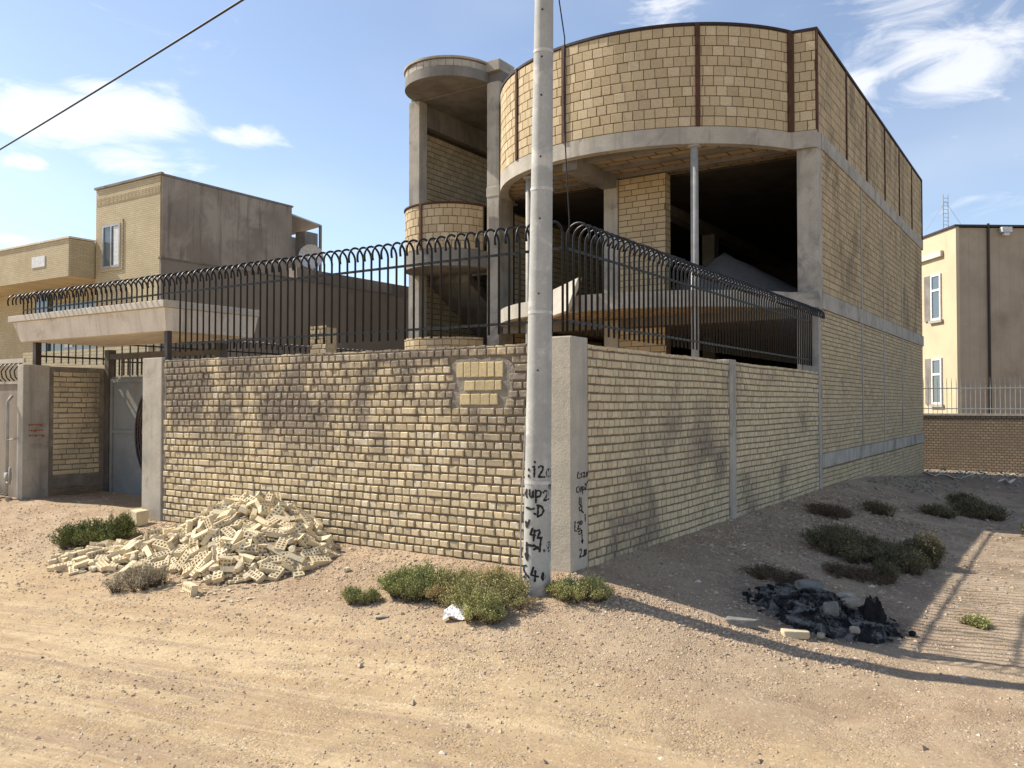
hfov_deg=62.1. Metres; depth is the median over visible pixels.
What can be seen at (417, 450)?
boundary wall
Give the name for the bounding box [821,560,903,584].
dry bush
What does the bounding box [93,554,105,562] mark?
hollow brick
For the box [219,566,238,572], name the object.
brick fragment
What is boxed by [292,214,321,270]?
rooftop shed
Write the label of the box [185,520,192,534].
hollow brick
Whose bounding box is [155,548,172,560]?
hollow brick
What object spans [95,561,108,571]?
hollow brick
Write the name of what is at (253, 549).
hollow brick
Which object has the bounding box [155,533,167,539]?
hollow brick
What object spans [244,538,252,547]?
brick fragment
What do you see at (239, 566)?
brick fragment
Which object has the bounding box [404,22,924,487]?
unfinished house
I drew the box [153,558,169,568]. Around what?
hollow brick
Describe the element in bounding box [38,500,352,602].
brick rubble
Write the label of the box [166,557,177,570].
hollow brick
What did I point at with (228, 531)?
hollow brick
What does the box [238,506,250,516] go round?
half brick
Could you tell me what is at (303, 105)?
sky
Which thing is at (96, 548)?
hollow brick
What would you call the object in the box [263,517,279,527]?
hollow brick
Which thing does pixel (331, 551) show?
hollow brick
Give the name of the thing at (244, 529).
hollow brick
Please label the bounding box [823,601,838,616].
stone
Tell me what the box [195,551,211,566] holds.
hollow brick
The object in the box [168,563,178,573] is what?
half brick
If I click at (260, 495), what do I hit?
hollow brick
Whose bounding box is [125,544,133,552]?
brick fragment
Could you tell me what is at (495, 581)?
shrub
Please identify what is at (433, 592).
shrub
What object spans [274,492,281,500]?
hollow brick
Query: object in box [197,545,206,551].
half brick
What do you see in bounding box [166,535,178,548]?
hollow brick
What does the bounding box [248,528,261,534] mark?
hollow brick
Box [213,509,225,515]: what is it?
brick fragment
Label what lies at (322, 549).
hollow brick
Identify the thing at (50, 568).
hollow brick
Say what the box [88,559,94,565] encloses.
brick fragment
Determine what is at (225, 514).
hollow brick
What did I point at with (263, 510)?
half brick
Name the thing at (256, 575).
hollow brick
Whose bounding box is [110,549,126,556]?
hollow brick
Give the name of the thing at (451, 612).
plastic scrap
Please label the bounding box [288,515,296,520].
brick fragment
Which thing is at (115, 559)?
half brick
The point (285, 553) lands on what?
half brick
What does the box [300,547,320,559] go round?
hollow brick
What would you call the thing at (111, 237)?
window
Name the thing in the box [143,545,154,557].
hollow brick
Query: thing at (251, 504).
half brick
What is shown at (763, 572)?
dry bush
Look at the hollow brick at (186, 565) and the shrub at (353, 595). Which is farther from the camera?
the hollow brick at (186, 565)
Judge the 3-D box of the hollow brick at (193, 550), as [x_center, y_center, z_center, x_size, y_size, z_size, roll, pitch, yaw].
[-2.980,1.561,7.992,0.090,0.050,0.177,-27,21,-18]
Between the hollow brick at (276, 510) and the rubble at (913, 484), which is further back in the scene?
the rubble at (913, 484)
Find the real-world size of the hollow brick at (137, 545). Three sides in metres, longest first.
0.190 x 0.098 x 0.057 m
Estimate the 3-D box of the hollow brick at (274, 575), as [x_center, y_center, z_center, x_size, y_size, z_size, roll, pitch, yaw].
[-2.073,1.667,7.516,0.087,0.049,0.172,14,32,12]
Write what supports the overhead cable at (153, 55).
attached to the utility pole
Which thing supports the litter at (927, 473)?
on the ground
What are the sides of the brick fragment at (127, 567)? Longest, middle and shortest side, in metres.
0.184 x 0.053 x 0.050 m
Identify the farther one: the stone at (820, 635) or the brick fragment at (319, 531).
the brick fragment at (319, 531)
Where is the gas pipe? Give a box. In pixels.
[4,395,16,496]
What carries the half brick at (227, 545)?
on the brick rubble at (233, 577)
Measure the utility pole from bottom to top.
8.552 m
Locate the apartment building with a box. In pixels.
[922,223,1023,413]
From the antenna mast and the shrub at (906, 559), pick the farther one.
the antenna mast
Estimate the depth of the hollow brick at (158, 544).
8.26 m
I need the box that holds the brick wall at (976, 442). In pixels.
[923,413,1023,473]
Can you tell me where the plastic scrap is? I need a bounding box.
[443,604,464,619]
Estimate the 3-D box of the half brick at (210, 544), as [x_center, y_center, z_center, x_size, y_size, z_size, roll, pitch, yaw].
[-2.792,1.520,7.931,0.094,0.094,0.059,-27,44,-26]
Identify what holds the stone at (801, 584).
on the burnt debris
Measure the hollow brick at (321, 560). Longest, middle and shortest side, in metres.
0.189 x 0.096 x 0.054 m
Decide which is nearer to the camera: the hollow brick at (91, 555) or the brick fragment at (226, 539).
the brick fragment at (226, 539)
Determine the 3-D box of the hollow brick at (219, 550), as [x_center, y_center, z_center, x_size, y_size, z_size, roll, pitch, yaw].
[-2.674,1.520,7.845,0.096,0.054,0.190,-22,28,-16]
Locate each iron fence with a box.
[7,220,563,351]
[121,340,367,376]
[566,221,824,365]
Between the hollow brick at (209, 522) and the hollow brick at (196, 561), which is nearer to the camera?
the hollow brick at (196, 561)
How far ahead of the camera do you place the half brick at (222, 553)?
7.72 m
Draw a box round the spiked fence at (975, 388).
[923,377,1023,413]
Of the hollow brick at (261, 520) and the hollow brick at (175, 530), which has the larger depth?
the hollow brick at (175, 530)
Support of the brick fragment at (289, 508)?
on the brick rubble at (233, 577)
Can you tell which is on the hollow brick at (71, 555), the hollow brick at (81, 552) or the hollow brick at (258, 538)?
the hollow brick at (81, 552)
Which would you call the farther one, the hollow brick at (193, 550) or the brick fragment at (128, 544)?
the brick fragment at (128, 544)
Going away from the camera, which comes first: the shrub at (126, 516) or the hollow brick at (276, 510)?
the hollow brick at (276, 510)
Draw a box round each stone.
[375,615,389,618]
[794,579,823,589]
[817,632,824,638]
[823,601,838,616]
[836,591,856,598]
[841,598,861,607]
[849,626,859,633]
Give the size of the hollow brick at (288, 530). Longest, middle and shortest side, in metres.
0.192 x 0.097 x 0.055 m
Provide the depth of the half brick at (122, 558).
8.27 m
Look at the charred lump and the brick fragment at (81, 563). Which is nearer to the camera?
the charred lump
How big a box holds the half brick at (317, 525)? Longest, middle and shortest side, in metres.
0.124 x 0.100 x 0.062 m
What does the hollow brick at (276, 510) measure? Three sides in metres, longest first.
0.187 x 0.094 x 0.053 m
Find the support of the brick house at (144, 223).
on the ground
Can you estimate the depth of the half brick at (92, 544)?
8.84 m
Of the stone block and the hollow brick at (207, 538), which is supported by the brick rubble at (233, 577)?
the hollow brick at (207, 538)
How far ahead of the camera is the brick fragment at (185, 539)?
8.20 m
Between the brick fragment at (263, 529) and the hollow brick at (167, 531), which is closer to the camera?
the brick fragment at (263, 529)
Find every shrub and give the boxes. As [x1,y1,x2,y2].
[48,515,140,549]
[105,507,134,533]
[338,584,382,604]
[375,558,455,603]
[420,567,481,603]
[436,563,537,612]
[460,587,506,624]
[543,570,615,603]
[795,520,892,564]
[857,499,899,516]
[859,537,932,575]
[869,557,901,584]
[897,530,949,569]
[915,502,961,518]
[941,489,983,504]
[945,496,1017,520]
[950,612,996,628]
[1019,522,1023,536]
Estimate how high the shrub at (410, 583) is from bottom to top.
0.330 m
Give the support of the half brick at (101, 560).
on the hollow brick at (101, 567)
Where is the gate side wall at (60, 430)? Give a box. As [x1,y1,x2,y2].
[16,364,104,498]
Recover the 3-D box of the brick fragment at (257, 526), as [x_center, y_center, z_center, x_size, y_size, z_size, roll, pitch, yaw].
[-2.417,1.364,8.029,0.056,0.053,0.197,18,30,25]
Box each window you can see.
[36,294,51,351]
[51,300,94,350]
[100,218,123,272]
[924,273,942,323]
[925,358,943,406]
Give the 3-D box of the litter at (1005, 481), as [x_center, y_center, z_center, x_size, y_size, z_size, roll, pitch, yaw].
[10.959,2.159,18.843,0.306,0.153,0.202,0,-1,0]
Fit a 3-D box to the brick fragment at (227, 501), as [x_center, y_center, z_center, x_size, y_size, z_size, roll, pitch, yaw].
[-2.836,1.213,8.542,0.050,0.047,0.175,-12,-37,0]
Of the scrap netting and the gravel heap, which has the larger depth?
the scrap netting
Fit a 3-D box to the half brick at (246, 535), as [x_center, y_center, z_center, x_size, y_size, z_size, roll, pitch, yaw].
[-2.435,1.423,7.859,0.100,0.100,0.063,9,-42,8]
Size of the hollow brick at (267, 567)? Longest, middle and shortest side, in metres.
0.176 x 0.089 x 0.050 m
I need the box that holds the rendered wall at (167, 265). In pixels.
[158,256,408,359]
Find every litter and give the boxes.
[918,471,942,475]
[934,474,973,479]
[998,478,1015,483]
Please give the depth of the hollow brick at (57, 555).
8.64 m
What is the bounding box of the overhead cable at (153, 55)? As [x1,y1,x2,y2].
[0,0,243,149]
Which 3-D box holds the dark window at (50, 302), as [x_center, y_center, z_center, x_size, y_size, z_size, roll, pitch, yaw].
[-16.484,-1.432,29.920,0.800,3.400,0.145,-1,-2,33]
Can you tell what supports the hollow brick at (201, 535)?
on the brick rubble at (233, 577)
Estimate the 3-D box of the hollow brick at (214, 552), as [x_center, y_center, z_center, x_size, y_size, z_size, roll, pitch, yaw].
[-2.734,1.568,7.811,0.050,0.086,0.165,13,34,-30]
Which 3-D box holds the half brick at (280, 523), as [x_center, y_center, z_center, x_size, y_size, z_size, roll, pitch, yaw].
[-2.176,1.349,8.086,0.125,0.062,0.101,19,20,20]
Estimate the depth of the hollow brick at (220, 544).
7.84 m
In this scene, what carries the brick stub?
on the ground
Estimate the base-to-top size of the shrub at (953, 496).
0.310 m
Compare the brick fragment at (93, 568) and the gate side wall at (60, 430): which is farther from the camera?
the gate side wall at (60, 430)
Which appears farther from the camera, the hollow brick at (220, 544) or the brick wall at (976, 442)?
the brick wall at (976, 442)
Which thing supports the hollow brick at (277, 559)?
on the half brick at (264, 560)
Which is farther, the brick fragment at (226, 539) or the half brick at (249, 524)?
the half brick at (249, 524)
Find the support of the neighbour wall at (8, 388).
on the ground
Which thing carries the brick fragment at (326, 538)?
on the brick rubble at (233, 577)
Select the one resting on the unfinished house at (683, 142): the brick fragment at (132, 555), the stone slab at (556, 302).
the stone slab at (556, 302)
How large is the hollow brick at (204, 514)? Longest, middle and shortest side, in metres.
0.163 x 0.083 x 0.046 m
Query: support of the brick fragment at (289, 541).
on the brick rubble at (233, 577)
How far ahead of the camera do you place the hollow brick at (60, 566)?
8.37 m
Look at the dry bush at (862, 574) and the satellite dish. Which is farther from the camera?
the satellite dish
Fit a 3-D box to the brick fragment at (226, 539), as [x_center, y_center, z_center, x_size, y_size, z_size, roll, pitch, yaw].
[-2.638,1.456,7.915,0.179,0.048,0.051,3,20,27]
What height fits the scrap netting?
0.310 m
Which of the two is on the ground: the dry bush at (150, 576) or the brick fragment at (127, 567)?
the dry bush at (150, 576)
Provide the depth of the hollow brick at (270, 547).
7.67 m
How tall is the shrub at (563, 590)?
0.221 m
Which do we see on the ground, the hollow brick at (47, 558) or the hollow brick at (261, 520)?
the hollow brick at (47, 558)
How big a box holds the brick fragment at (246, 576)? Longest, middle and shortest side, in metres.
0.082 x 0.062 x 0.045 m
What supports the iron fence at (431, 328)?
on the boundary wall at (417, 450)
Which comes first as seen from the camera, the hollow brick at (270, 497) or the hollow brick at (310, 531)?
the hollow brick at (310, 531)
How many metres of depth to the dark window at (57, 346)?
28.93 m
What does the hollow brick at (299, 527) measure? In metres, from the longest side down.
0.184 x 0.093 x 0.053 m
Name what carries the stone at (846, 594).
on the burnt debris
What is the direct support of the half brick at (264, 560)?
on the brick rubble at (233, 577)
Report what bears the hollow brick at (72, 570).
on the ground
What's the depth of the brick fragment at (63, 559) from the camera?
8.54 m
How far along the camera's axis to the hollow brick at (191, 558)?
7.89 m
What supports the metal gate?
on the ground
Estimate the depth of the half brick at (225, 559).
7.64 m
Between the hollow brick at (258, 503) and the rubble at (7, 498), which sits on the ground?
the rubble at (7, 498)
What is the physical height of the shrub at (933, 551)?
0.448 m
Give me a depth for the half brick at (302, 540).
7.83 m
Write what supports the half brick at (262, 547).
on the brick rubble at (233, 577)
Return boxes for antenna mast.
[927,195,960,228]
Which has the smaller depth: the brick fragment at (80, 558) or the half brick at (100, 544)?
the brick fragment at (80, 558)
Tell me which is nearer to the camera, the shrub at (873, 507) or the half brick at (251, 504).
the half brick at (251, 504)
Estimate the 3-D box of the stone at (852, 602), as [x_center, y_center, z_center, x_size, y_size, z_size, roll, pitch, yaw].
[2.722,1.762,6.843,0.193,0.082,0.097,1,-1,-30]
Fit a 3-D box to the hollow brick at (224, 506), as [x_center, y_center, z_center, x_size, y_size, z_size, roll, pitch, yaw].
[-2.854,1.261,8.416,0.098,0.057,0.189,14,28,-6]
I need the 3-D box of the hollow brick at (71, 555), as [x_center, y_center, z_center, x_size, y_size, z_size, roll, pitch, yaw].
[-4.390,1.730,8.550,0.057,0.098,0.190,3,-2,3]
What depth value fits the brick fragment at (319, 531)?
8.16 m
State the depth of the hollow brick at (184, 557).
7.91 m
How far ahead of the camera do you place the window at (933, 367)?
31.46 m
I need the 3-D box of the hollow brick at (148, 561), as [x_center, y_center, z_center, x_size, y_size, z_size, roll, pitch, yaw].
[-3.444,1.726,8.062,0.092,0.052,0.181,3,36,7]
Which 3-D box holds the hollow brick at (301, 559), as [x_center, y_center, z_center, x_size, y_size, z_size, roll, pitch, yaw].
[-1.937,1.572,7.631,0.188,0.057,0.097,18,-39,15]
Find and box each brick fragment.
[48,558,57,564]
[58,557,67,561]
[72,558,89,568]
[73,555,86,561]
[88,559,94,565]
[89,565,97,571]
[119,560,136,571]
[120,540,136,549]
[123,550,141,557]
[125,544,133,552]
[129,552,136,561]
[129,559,145,569]
[180,536,188,543]
[191,528,196,536]
[197,560,215,572]
[209,564,219,571]
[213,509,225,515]
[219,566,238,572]
[220,536,233,542]
[224,499,231,503]
[230,530,243,543]
[231,539,245,549]
[233,556,245,561]
[235,561,243,571]
[238,552,254,562]
[243,573,249,579]
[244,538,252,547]
[246,523,262,530]
[250,562,257,569]
[261,527,267,532]
[273,514,289,521]
[280,508,289,516]
[285,505,293,511]
[286,538,293,544]
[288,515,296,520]
[288,545,295,553]
[307,522,313,529]
[307,537,323,546]
[308,514,323,523]
[315,536,321,541]
[316,529,323,534]
[321,534,332,542]
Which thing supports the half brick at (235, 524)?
on the brick rubble at (233, 577)
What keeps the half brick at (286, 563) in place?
on the brick rubble at (233, 577)
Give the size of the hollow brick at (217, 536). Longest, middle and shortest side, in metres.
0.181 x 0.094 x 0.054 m
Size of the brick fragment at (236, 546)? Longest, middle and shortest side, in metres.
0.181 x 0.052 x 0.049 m
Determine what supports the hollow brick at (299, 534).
on the half brick
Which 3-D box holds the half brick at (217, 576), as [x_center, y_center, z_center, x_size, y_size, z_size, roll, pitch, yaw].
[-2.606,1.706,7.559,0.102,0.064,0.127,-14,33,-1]
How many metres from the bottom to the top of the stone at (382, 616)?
0.020 m
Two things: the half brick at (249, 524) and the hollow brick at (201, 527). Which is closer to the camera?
the half brick at (249, 524)
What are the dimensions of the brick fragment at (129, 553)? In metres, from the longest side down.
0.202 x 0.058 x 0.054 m
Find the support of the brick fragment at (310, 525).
on the brick rubble at (233, 577)
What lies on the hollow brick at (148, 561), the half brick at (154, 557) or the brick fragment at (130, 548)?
the half brick at (154, 557)
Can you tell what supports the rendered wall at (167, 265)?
on the ground
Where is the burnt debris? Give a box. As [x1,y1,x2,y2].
[742,583,904,643]
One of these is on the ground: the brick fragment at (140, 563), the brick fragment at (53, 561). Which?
the brick fragment at (53, 561)
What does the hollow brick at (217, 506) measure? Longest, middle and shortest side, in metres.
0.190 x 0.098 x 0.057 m
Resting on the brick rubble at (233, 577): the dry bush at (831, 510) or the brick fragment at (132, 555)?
the brick fragment at (132, 555)
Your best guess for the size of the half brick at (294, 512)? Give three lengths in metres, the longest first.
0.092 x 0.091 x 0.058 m
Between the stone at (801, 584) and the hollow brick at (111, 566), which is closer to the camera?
the stone at (801, 584)
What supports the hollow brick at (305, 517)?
on the brick fragment at (310, 525)
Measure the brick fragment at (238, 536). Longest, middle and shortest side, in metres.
0.206 x 0.059 x 0.055 m
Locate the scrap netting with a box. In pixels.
[926,465,1023,477]
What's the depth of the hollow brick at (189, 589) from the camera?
7.28 m
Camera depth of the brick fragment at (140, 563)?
8.12 m
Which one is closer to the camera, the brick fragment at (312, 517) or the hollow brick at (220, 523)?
the hollow brick at (220, 523)
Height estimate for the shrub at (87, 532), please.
0.381 m
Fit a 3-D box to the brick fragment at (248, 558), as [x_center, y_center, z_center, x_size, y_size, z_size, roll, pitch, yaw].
[-2.381,1.560,7.635,0.181,0.049,0.052,12,17,19]
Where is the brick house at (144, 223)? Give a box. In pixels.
[0,172,292,381]
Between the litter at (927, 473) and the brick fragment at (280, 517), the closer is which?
the brick fragment at (280, 517)
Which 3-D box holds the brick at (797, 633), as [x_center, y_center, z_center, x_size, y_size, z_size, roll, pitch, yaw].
[2.068,1.819,6.188,0.213,0.058,0.090,0,-1,6]
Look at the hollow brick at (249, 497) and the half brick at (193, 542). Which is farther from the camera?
the hollow brick at (249, 497)
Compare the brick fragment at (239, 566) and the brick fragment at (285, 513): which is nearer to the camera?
the brick fragment at (239, 566)
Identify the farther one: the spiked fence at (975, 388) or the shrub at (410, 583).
the spiked fence at (975, 388)
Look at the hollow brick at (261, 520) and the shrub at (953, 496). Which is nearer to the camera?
the hollow brick at (261, 520)
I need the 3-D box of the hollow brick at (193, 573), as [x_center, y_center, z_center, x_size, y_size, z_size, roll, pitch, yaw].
[-2.848,1.686,7.730,0.083,0.163,0.047,6,-40,51]
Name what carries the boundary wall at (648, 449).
on the ground
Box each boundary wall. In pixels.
[142,343,527,567]
[551,309,820,572]
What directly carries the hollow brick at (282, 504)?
on the brick rubble at (233, 577)
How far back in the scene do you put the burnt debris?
6.57 m
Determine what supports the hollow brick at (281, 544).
on the hollow brick at (270, 547)
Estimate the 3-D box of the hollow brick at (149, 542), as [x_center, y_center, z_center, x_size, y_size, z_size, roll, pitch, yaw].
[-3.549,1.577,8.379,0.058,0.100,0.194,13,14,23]
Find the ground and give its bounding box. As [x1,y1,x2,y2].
[0,469,1023,767]
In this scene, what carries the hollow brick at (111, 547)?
on the hollow brick
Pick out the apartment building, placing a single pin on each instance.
(973, 302)
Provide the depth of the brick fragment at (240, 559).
7.63 m
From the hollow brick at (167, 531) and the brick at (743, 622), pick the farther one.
the hollow brick at (167, 531)
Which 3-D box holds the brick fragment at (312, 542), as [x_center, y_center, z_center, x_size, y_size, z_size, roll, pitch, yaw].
[-1.836,1.479,7.884,0.191,0.051,0.055,35,7,-25]
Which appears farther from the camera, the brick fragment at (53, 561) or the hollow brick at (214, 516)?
the brick fragment at (53, 561)
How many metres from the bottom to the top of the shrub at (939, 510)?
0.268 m
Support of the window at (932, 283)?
in the apartment building
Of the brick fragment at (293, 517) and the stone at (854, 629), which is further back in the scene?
the brick fragment at (293, 517)
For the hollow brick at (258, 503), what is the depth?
8.32 m
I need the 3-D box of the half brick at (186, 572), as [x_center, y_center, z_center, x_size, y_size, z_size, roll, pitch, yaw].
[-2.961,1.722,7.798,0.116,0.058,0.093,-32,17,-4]
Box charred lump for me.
[908,630,915,636]
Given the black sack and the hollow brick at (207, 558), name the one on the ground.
the black sack
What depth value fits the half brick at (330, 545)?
7.96 m
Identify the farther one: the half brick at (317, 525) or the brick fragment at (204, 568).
the half brick at (317, 525)
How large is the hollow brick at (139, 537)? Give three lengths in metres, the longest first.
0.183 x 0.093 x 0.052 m
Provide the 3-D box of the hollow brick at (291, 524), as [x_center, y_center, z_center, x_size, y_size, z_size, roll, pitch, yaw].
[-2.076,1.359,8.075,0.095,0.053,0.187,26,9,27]
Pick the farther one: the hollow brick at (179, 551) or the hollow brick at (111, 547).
the hollow brick at (111, 547)
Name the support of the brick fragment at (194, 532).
on the brick rubble at (233, 577)
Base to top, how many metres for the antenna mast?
1.380 m
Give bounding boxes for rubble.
[0,491,11,501]
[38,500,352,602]
[857,470,1023,522]
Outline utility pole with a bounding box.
[520,0,553,596]
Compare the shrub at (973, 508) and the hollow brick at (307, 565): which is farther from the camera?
the shrub at (973, 508)
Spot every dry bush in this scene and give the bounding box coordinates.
[101,560,170,592]
[738,562,809,584]
[801,500,859,519]
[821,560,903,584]
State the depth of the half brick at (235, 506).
8.36 m
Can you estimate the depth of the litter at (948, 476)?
19.77 m
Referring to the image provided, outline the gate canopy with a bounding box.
[8,299,258,364]
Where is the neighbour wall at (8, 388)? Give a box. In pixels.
[0,358,25,497]
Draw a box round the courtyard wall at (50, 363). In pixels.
[23,345,155,376]
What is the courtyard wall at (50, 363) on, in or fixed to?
on the ground
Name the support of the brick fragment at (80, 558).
on the brick rubble at (233, 577)
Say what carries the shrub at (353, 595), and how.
on the ground
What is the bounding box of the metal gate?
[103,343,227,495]
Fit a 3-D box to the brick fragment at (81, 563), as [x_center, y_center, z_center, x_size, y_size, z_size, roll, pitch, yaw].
[-4.209,1.762,8.327,0.171,0.046,0.049,-19,20,-30]
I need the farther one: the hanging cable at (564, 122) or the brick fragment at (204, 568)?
the brick fragment at (204, 568)
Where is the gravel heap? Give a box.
[671,252,797,291]
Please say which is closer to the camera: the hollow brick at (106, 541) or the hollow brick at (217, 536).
the hollow brick at (217, 536)
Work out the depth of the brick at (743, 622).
6.23 m
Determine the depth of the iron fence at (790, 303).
9.08 m
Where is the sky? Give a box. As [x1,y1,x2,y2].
[0,0,1023,286]
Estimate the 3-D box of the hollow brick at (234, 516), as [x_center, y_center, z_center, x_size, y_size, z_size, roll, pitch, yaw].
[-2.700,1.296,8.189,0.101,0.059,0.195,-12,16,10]
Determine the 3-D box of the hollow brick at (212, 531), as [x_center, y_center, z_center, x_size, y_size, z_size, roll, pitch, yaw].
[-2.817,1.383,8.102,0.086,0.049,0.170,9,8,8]
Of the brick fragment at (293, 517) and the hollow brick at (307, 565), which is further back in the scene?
the brick fragment at (293, 517)
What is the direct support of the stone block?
on the ground
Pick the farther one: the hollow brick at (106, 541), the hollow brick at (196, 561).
the hollow brick at (106, 541)
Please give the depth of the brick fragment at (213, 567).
7.61 m
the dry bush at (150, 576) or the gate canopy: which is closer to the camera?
the dry bush at (150, 576)
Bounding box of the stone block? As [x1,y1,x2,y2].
[131,509,148,525]
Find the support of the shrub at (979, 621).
on the ground
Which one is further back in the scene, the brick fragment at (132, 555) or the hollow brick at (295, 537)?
the brick fragment at (132, 555)
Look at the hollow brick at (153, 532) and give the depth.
8.62 m
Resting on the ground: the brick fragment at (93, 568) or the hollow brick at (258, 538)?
the brick fragment at (93, 568)
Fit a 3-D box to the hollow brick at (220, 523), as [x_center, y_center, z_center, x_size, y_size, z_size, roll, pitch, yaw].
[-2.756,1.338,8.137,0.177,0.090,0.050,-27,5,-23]
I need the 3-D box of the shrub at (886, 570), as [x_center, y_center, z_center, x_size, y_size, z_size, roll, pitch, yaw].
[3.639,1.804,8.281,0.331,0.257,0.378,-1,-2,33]
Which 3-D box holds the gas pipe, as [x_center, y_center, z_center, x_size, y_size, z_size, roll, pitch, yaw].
[-6.850,0.953,11.628,0.200,1.613,0.128,-1,-2,33]
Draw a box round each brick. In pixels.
[45,555,53,560]
[46,564,55,571]
[54,553,62,559]
[54,560,70,570]
[59,550,74,559]
[67,550,76,560]
[68,563,79,575]
[73,548,93,555]
[85,549,105,558]
[86,546,102,550]
[89,542,99,545]
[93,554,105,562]
[95,543,104,546]
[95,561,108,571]
[97,557,109,563]
[100,539,115,542]
[106,562,118,570]
[108,545,124,550]
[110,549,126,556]
[111,555,120,562]
[119,555,128,563]
[124,535,142,544]
[134,540,143,549]
[141,558,155,569]
[142,536,156,548]
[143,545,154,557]
[145,528,162,539]
[147,552,158,562]
[152,539,168,550]
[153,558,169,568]
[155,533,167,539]
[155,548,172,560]
[162,526,177,533]
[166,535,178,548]
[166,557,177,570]
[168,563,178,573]
[170,527,181,533]
[173,543,188,556]
[175,549,190,571]
[181,560,190,570]
[182,566,193,577]
[182,582,197,596]
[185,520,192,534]
[188,537,199,547]
[188,551,203,561]
[189,545,199,555]
[189,561,206,578]
[190,550,208,567]
[191,528,207,541]
[195,510,210,523]
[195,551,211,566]
[196,518,205,532]
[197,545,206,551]
[200,513,217,522]
[200,527,215,545]
[203,574,211,583]
[204,516,214,528]
[206,540,216,550]
[207,541,223,550]
[208,526,221,534]
[210,545,216,560]
[211,504,221,510]
[211,569,225,583]
[212,529,221,542]
[213,515,231,527]
[216,540,228,553]
[217,509,234,520]
[217,550,226,562]
[219,503,228,509]
[219,555,232,565]
[220,525,236,537]
[223,542,233,553]
[224,511,239,525]
[230,519,242,529]
[231,503,239,510]
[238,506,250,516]
[239,492,254,503]
[239,543,258,555]
[240,527,254,532]
[242,520,254,527]
[242,532,254,541]
[246,498,257,508]
[247,568,266,582]
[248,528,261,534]
[249,508,257,520]
[252,533,267,543]
[255,491,265,499]
[255,500,274,507]
[255,515,271,523]
[257,557,270,566]
[258,504,270,517]
[258,543,268,554]
[258,561,279,572]
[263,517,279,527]
[265,493,275,503]
[265,504,284,519]
[266,527,286,537]
[266,543,283,555]
[266,554,284,563]
[268,563,286,580]
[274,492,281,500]
[274,519,288,527]
[274,536,288,551]
[276,526,294,533]
[277,501,286,508]
[280,529,298,542]
[280,551,289,560]
[280,557,296,571]
[283,522,297,526]
[286,552,305,563]
[289,509,299,515]
[290,522,305,533]
[291,563,304,577]
[295,531,309,536]
[297,533,309,548]
[297,559,318,570]
[299,512,313,524]
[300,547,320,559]
[304,524,316,536]
[308,555,331,565]
[313,519,322,531]
[317,545,333,558]
[325,547,339,557]
[326,541,335,549]
[726,616,758,628]
[780,628,809,639]
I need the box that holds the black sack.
[858,595,886,623]
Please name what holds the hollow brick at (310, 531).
on the brick rubble at (233, 577)
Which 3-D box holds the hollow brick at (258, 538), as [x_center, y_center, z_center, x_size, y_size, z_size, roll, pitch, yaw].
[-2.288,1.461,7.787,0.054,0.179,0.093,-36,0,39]
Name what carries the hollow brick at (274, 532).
on the hollow brick at (295, 537)
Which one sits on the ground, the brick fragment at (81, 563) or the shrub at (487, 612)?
the shrub at (487, 612)
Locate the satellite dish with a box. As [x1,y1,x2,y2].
[299,244,322,269]
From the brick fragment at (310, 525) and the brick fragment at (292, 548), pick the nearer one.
the brick fragment at (292, 548)
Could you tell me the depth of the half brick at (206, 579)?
7.55 m
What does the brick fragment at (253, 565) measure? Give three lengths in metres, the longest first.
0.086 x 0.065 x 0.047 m
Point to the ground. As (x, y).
(298, 717)
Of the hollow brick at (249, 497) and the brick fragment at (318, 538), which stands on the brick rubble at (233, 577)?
the brick fragment at (318, 538)
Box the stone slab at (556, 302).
[553,278,581,317]
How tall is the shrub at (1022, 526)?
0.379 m
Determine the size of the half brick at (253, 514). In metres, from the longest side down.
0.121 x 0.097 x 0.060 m
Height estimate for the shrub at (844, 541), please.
0.417 m
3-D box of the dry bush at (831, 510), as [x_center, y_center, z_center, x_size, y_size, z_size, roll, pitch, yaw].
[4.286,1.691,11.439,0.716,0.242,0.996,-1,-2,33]
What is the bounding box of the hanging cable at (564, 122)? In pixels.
[558,0,569,244]
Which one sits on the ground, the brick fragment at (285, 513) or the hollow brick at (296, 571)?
the hollow brick at (296, 571)
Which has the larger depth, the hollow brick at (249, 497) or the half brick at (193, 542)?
the hollow brick at (249, 497)
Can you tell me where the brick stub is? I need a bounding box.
[310,325,336,353]
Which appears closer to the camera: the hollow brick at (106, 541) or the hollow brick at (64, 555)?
the hollow brick at (64, 555)

